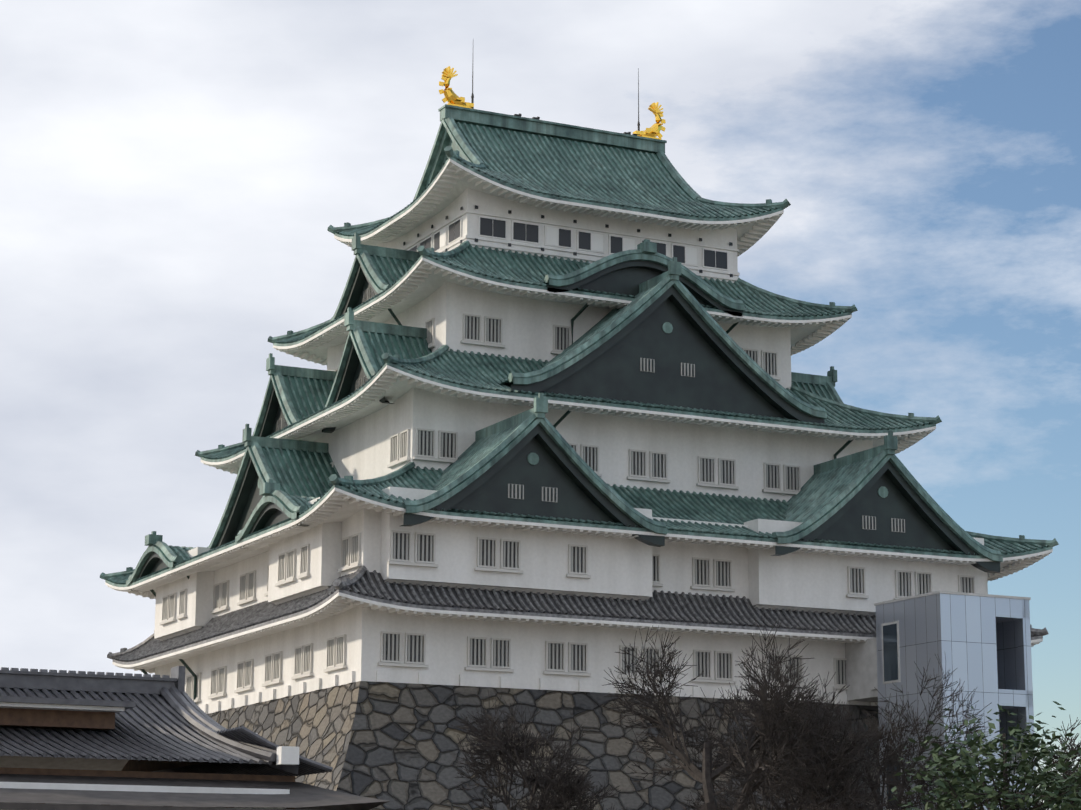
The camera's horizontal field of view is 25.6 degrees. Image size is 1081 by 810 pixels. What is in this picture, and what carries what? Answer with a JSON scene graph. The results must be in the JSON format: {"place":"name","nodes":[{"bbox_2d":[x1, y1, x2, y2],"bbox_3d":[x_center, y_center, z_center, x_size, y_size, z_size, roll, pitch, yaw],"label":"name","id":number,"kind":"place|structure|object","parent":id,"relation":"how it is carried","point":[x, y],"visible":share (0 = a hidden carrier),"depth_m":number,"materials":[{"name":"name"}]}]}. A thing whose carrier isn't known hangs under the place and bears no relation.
{"place":"outdoors","nodes":[
{"label":"outdoors","id":0,"kind":"place"},
{"bbox_2d":[0,666,389,809],"bbox_3d":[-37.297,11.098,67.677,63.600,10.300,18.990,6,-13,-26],"label":"foreground building roof","id":1,"kind":"structure","parent":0,"point":[79,740],"depth_m":75.80,"materials":[{"name":"tile"}]},
{"bbox_2d":[0,0,1080,809],"label":"sky","id":2,"kind":"structure","parent":0,"point":[175,175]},
{"bbox_2d":[154,188,987,713],"bbox_3d":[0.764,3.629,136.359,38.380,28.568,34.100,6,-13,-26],"label":"castle walls","id":3,"kind":"structure","parent":0,"point":[620,568],"depth_m":122.43,"materials":[{"name":"white paint"}]},
{"bbox_2d":[140,303,852,703],"bbox_3d":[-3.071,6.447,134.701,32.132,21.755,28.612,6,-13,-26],"label":"downspouts","id":4,"kind":"object","parent":3,"relation":"attached to","point":[586,305],"visible":0.21,"depth_m":130.50,"materials":[{"name":"metal"}]},
{"bbox_2d":[154,205,974,702],"bbox_3d":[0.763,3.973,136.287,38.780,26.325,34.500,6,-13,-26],"label":"windows","id":5,"kind":"structure","parent":3,"relation":"in","point":[424,555],"depth_m":121.38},
{"bbox_2d":[105,159,1052,672],"bbox_3d":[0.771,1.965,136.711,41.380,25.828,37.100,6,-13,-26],"label":"keep eaves","id":6,"kind":"object","parent":3,"relation":"attached to","point":[423,279],"visible":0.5,"depth_m":125.56,"materials":[{"name":"white paint"}]},
{"bbox_2d":[100,104,1058,664],"bbox_3d":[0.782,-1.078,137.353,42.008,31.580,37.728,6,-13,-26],"label":"roof eaves","id":7,"kind":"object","parent":3,"relation":"on","point":[576,164],"depth_m":127.12,"materials":[{"name":"green tile"}]},
{"bbox_2d":[439,66,473,107],"bbox_3d":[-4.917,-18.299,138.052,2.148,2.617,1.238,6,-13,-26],"label":"golden fish ornament","id":8,"kind":"object","parent":7,"relation":"on","point":[450,95],"visible":0.88,"depth_m":137.69,"materials":[{"name":"gold metal"}]},
{"bbox_2d":[471,68,639,135],"bbox_3d":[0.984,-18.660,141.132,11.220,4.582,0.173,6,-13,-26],"label":"lightning rods","id":9,"kind":"object","parent":7,"relation":"attached to","point":[472,101],"visible":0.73,"depth_m":143.18,"materials":[{"name":"grey metal"}]},
{"bbox_2d":[126,233,1002,591],"bbox_3d":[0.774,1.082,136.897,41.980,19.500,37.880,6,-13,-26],"label":"roof gables","id":10,"kind":"object","parent":7,"relation":"on","point":[664,337],"visible":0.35,"depth_m":125.40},
{"bbox_2d":[514,113,637,135],"bbox_3d":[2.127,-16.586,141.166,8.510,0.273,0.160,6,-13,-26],"label":"fixtures","id":11,"kind":"object","parent":7,"relation":"on","point":[538,118],"visible":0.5,"depth_m":139.99,"materials":[{"name":"black metal"}]},
{"bbox_2d":[633,102,665,139],"bbox_3d":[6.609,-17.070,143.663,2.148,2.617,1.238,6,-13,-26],"label":"golden fish ornament","id":12,"kind":"object","parent":7,"relation":"on","point":[653,130],"visible":0.85,"depth_m":143.66,"materials":[{"name":"gold metal"}]},
{"label":"ground","id":13,"kind":"structure","parent":0,"visible":0},
{"bbox_2d":[451,692,626,809],"bbox_3d":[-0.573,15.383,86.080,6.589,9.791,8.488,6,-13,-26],"label":"cherry tree","id":14,"kind":"object","parent":13,"relation":"on","point":[562,785],"visible":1,"depth_m":85.73,"materials":[{"name":"brown plant"}]},
{"bbox_2d":[207,681,1038,809],"bbox_3d":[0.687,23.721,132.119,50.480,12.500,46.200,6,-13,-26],"label":"stone base","id":15,"kind":"object","parent":13,"relation":"on","point":[396,746],"visible":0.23,"depth_m":113.89,"materials":[{"name":"grey stone"}]},
{"bbox_2d":[602,613,898,809],"bbox_3d":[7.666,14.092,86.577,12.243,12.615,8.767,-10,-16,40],"label":"cherry tree","id":16,"kind":"object","parent":13,"relation":"on","point":[792,741],"visible":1,"depth_m":85.08,"materials":[{"name":"brown plant"}]},
{"bbox_2d":[678,716,858,809],"bbox_3d":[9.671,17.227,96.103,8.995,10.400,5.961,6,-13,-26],"label":"bush","id":17,"kind":"object","parent":13,"relation":"on","point":[771,800],"visible":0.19,"depth_m":95.59,"materials":[{"name":"brown plant"}]},
{"bbox_2d":[818,655,992,809],"bbox_3d":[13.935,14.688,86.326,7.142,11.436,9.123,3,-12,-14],"label":"cherry tree","id":18,"kind":"object","parent":13,"relation":"on","point":[894,756],"visible":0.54,"depth_m":87.52,"materials":[{"name":"brown plant"}]},
{"bbox_2d":[845,591,1035,809],"bbox_3d":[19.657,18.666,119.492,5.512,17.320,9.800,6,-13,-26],"label":"elevator tower","id":19,"kind":"structure","parent":13,"relation":"on","point":[981,643],"depth_m":117.01,"materials":[{"name":"metal"}]},
{"bbox_2d":[889,701,1080,809],"bbox_3d":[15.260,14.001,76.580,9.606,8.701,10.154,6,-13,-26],"label":"pine shrub","id":20,"kind":"object","parent":13,"relation":"on","point":[973,797],"visible":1,"depth_m":76.11,"materials":[{"name":"green plant"}]},
{"bbox_2d":[1037,717,1080,809],"bbox_3d":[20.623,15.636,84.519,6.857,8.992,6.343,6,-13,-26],"label":"leafy bush","id":21,"kind":"object","parent":13,"relation":"on","point":[1072,748],"visible":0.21,"depth_m":84.62,"materials":[{"name":"green plant"}]}
]}

